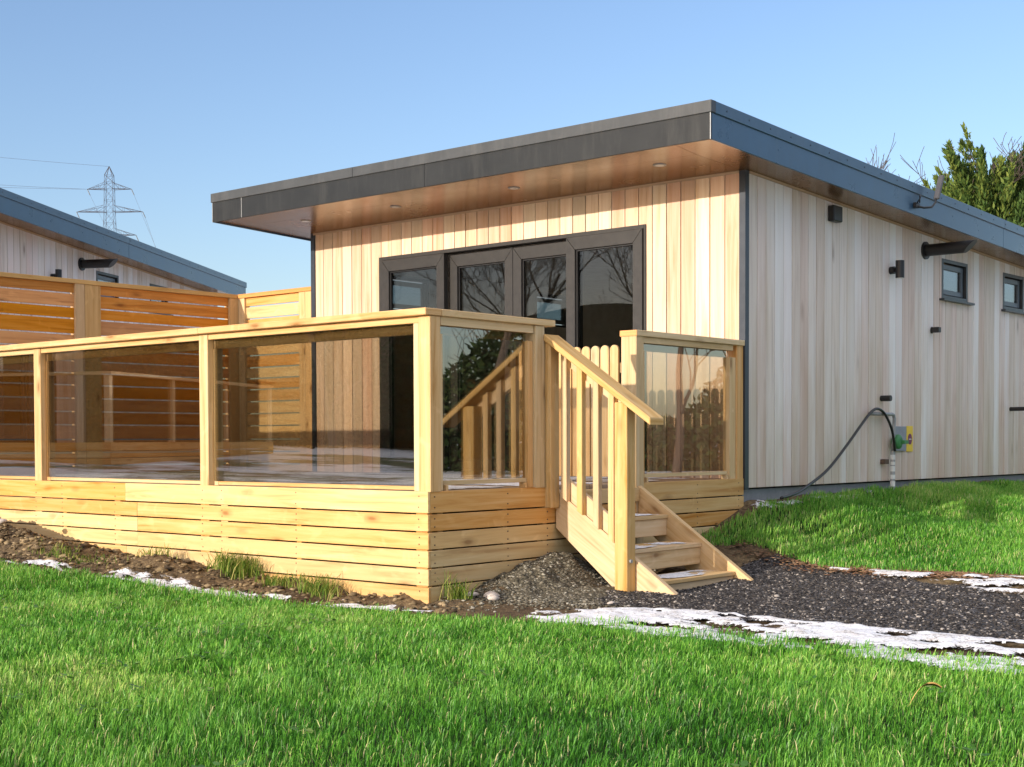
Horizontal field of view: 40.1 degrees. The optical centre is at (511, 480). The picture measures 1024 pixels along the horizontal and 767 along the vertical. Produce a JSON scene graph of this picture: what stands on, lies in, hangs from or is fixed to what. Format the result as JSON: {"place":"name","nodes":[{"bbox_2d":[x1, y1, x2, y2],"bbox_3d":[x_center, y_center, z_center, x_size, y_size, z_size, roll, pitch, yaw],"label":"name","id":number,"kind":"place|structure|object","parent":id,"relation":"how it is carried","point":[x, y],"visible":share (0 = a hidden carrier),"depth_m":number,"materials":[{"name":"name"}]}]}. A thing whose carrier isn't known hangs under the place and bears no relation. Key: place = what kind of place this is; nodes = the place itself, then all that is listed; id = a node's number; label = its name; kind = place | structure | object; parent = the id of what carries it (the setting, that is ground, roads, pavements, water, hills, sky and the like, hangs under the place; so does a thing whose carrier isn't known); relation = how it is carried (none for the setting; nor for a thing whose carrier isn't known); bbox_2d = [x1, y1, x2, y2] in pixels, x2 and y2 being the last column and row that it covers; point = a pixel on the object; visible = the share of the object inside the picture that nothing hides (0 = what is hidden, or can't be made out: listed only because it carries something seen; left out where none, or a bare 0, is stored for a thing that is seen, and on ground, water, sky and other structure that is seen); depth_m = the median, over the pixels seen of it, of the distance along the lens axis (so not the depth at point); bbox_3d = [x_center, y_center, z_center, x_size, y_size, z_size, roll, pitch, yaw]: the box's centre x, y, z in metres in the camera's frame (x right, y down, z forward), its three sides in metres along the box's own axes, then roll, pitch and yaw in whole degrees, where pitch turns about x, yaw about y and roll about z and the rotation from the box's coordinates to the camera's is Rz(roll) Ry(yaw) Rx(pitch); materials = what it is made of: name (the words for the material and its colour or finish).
{"place":"outdoors","nodes":[
{"label":"outdoors","id":0,"kind":"place"},
{"bbox_2d":[112,451,299,465],"bbox_3d":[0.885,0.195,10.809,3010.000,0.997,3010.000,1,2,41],"label":"field","id":1,"kind":"structure","parent":0,"point":[224,463],"depth_m":21.57,"materials":[{"name":"green plant"}]},
{"bbox_2d":[76,166,145,240],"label":"pylon","id":2,"kind":"object","parent":1,"relation":"on","point":[106,206],"visible":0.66,"depth_m":248.63,"materials":[{"name":"grey metal"}]},
{"bbox_2d":[0,188,246,467],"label":"timber lodge","id":3,"kind":"structure","parent":1,"relation":"on","point":[38,238],"depth_m":18.34,"materials":[{"name":"brown wood"}]},
{"bbox_2d":[96,271,118,297],"bbox_3d":[-5.555,-2.632,19.193,0.076,0.395,0.625,0,2,12],"label":"side window","id":4,"kind":"structure","parent":3,"relation":"in","point":[108,277],"depth_m":19.21,"materials":[{"name":"clear glass"}]},
{"bbox_2d":[150,284,173,315],"bbox_3d":[-5.209,-2.663,20.730,0.120,0.420,0.721,0,2,12],"label":"side window","id":5,"kind":"structure","parent":3,"relation":"in","point":[153,285],"depth_m":20.73,"materials":[{"name":"clear glass"}]},
{"bbox_2d":[866,132,1023,225],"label":"bare tree","id":6,"kind":"object","parent":1,"relation":"on","point":[1011,160],"visible":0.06,"depth_m":31.14,"materials":[{"name":"brown plant"}]},
{"bbox_2d":[921,121,1023,227],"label":"conifer tree","id":7,"kind":"object","parent":1,"relation":"on","point":[1007,204],"visible":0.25,"depth_m":30.98,"materials":[{"name":"green plant"}]},
{"bbox_2d":[0,480,1023,666],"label":"ground","id":8,"kind":"structure","parent":0,"point":[737,559],"depth_m":9.32,"materials":[{"name":"brown soil"}]},
{"bbox_2d":[0,519,7,523],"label":"stone","id":9,"kind":"object","parent":8,"relation":"on","point":[2,521],"visible":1,"depth_m":10.63,"materials":[{"name":"beige stone"}]},
{"bbox_2d":[15,535,127,569],"bbox_3d":[-3.056,0.516,9.927,1.195,0.217,0.519,1,2,41],"label":"grass tuft","id":10,"kind":"object","parent":8,"relation":"on","point":[62,551],"visible":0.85,"depth_m":9.98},
{"bbox_2d":[0,272,239,474],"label":"slatted fence","id":11,"kind":"object","parent":8,"relation":"on","point":[86,432],"visible":0.84,"depth_m":14.09,"materials":[{"name":"brown wood"}]},
{"bbox_2d":[135,543,177,559],"bbox_3d":[-2.540,0.513,9.977,0.464,0.154,0.275,0,2,19],"label":"grass tuft","id":12,"kind":"object","parent":8,"relation":"on","point":[159,551],"visible":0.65,"depth_m":9.91,"materials":[{"name":"beige plant"}]},
{"bbox_2d":[1,559,433,613],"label":"snow","id":13,"kind":"structure","parent":8,"relation":"on","point":[180,580],"depth_m":9.05,"materials":[{"name":"white snow"}]},
{"bbox_2d":[0,523,474,613],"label":"soil clods","id":14,"kind":"object","parent":8,"relation":"on","point":[38,537],"visible":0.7,"depth_m":9.62,"materials":[{"name":"brown soil"}]},
{"bbox_2d":[202,547,273,580],"bbox_3d":[-1.831,0.562,9.464,0.809,0.236,0.431,1,2,41],"label":"grass tuft","id":15,"kind":"object","parent":8,"relation":"on","point":[237,568],"visible":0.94,"depth_m":9.43,"materials":[{"name":"green plant"}]},
{"bbox_2d":[238,286,311,470],"bbox_3d":[-2.488,-0.966,14.910,1.206,2.084,0.095,1,2,41],"label":"slatted fence","id":16,"kind":"object","parent":8,"relation":"on","point":[302,393],"visible":0.77,"depth_m":14.91,"materials":[{"name":"brown wood"}]},
{"bbox_2d":[254,568,301,587],"bbox_3d":[-1.543,0.644,9.176,0.513,0.139,0.251,1,2,41],"label":"grass tuft","id":17,"kind":"object","parent":8,"relation":"on","point":[282,582],"visible":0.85,"depth_m":9.14,"materials":[{"name":"green plant"}]},
{"bbox_2d":[274,571,360,600],"bbox_3d":[-1.205,0.659,8.885,0.388,0.194,0.678,-1,2,-29],"label":"grass tuft","id":18,"kind":"object","parent":8,"relation":"on","point":[315,590],"visible":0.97,"depth_m":8.86,"materials":[{"name":"green plant"}]},
{"bbox_2d":[0,307,744,603],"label":"timber deck","id":19,"kind":"structure","parent":8,"relation":"on","point":[426,495],"depth_m":9.50,"materials":[{"name":"brown wood"}]},
{"bbox_2d":[5,470,690,488],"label":"snow on deck","id":20,"kind":"structure","parent":19,"relation":"on","point":[406,480],"depth_m":11.69,"materials":[{"name":"white snow"}]},
{"bbox_2d":[447,309,536,318],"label":"snow on handrail","id":21,"kind":"structure","parent":19,"relation":"on","point":[489,313],"depth_m":8.83,"materials":[{"name":"white snow"}]},
{"bbox_2d":[437,570,483,600],"bbox_3d":[-0.351,0.636,8.463,0.305,0.206,0.404,-1,2,-36],"label":"grass tuft","id":22,"kind":"object","parent":8,"relation":"on","point":[458,592],"visible":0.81,"depth_m":8.42,"materials":[{"name":"green plant"}]},
{"bbox_2d":[419,552,703,611],"bbox_3d":[0.396,0.617,8.967,1.735,0.291,2.527,0,2,13],"label":"rubble","id":23,"kind":"object","parent":8,"relation":"on","point":[576,601],"visible":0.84,"depth_m":8.73,"materials":[{"name":"grey gravel"}]},
{"bbox_2d":[483,591,499,598],"bbox_3d":[-0.120,0.696,8.521,0.103,0.053,0.124,-1,2,-13],"label":"stone","id":24,"kind":"object","parent":23,"relation":"on","point":[487,594],"visible":0.78,"depth_m":8.50,"materials":[{"name":"white stone"}]},
{"bbox_2d":[487,595,499,600],"bbox_3d":[-0.110,0.703,8.424,0.079,0.040,0.067,0,2,0],"label":"stone","id":25,"kind":"object","parent":23,"relation":"on","point":[493,597],"visible":1,"depth_m":8.40,"materials":[{"name":"white stone"}]},
{"bbox_2d":[494,553,646,598],"bbox_3d":[0.434,0.596,8.852,0.875,0.231,1.075,1,2,41],"label":"soil heap","id":26,"kind":"object","parent":8,"relation":"on","point":[565,566],"visible":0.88,"depth_m":8.94,"materials":[{"name":"grey gravel"}]},
{"bbox_2d":[211,99,1023,508],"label":"timber lodge","id":27,"kind":"structure","parent":8,"relation":"on","point":[841,295],"depth_m":12.64,"materials":[{"name":"brown wood"}]},
{"bbox_2d":[393,276,428,309],"bbox_3d":[-1.180,-2.028,15.412,0.076,0.394,0.700,1,2,41],"label":"side window","id":28,"kind":"structure","parent":27,"relation":"in","point":[407,294],"depth_m":15.45,"materials":[{"name":"glass"}]},
{"bbox_2d":[379,224,646,474],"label":"glazed doors","id":29,"kind":"structure","parent":27,"relation":"in","point":[514,259],"depth_m":12.84,"materials":[{"name":"grey glass"}]},
{"bbox_2d":[537,293,565,327],"bbox_3d":[0.448,-2.086,17.309,0.076,0.394,0.700,1,2,41],"label":"side window","id":30,"kind":"structure","parent":27,"relation":"in","point":[550,308],"depth_m":17.34,"materials":[{"name":"clear glass"}]},
{"bbox_2d":[868,412,912,489],"bbox_3d":[3.560,-0.242,13.048,0.128,0.776,1.000,1,2,41],"label":"gas inlet","id":31,"kind":"object","parent":27,"relation":"attached to","point":[903,438],"visible":0.94,"depth_m":13.05,"materials":[{"name":"grey metal"}]},
{"bbox_2d":[780,407,895,499],"bbox_3d":[2.797,-0.261,12.030,0.110,0.760,2.488,1,2,36],"label":"hose","id":32,"kind":"object","parent":31,"relation":"attached to","point":[842,451],"visible":1,"depth_m":12.25,"materials":[{"name":"black plastic"}]},
{"bbox_2d":[939,258,974,305],"bbox_3d":[4.465,-2.000,14.179,0.120,0.419,0.755,1,2,41],"label":"side window","id":33,"kind":"structure","parent":27,"relation":"in","point":[954,274],"depth_m":14.22,"materials":[{"name":"grey glass"}]},
{"bbox_2d":[1001,272,1023,314],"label":"side window","id":34,"kind":"structure","parent":27,"relation":"in","point":[1013,285],"depth_m":15.40,"materials":[{"name":"clear glass"}]},
{"bbox_2d":[543,334,752,594],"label":"staircase","id":35,"kind":"structure","parent":8,"relation":"on","point":[596,534],"depth_m":9.15,"materials":[{"name":"brown wood"}]},
{"bbox_2d":[635,542,683,548],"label":"snow on step","id":36,"kind":"structure","parent":35,"relation":"on","point":[652,545],"depth_m":9.58,"materials":[{"name":"white snow"}]},
{"bbox_2d":[658,570,705,579],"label":"snow on step","id":37,"kind":"structure","parent":35,"relation":"on","point":[676,574],"depth_m":9.28,"materials":[{"name":"white snow"}]},
{"bbox_2d":[0,558,1023,766],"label":"lawn","id":38,"kind":"structure","parent":0,"point":[624,754],"depth_m":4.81,"materials":[{"name":"plant"}]},
{"bbox_2d":[526,607,1023,674],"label":"snow","id":39,"kind":"structure","parent":38,"relation":"on","point":[846,633],"depth_m":7.00,"materials":[{"name":"white snow"}]},
{"bbox_2d":[906,682,941,711],"bbox_3d":[1.486,0.788,5.076,0.130,0.125,0.032,0,2,7],"label":"dead leaf","id":40,"kind":"object","parent":38,"relation":"on","point":[932,683],"visible":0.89,"depth_m":5.07,"materials":[{"name":"plant"}]},
{"bbox_2d":[0,0,1023,439],"label":"sky","id":41,"kind":"structure","parent":0,"point":[185,102],"materials":[{"name":"blue"}]},
{"bbox_2d":[597,553,1023,643],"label":"gravel path","id":42,"kind":"structure","parent":0,"point":[931,592],"depth_m":8.39,"materials":[{"name":"grey gravel"}]},
{"bbox_2d":[707,523,1023,580],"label":"leaf litter","id":43,"kind":"object","parent":42,"relation":"on","point":[957,573],"visible":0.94,"depth_m":9.72,"materials":[{"name":"plant"}]},
{"bbox_2d":[814,563,1023,592],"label":"snow","id":44,"kind":"structure","parent":42,"relation":"on","point":[1000,581],"depth_m":8.91,"materials":[{"name":"white snow"}]},
{"bbox_2d":[701,478,1023,577],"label":"lawn","id":45,"kind":"structure","parent":0,"point":[810,526],"depth_m":11.07,"materials":[{"name":"plant"}]},
{"bbox_2d":[753,490,871,507],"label":"snow","id":46,"kind":"structure","parent":45,"relation":"on","point":[757,503],"depth_m":11.24,"materials":[{"name":"white snow"}]}
]}

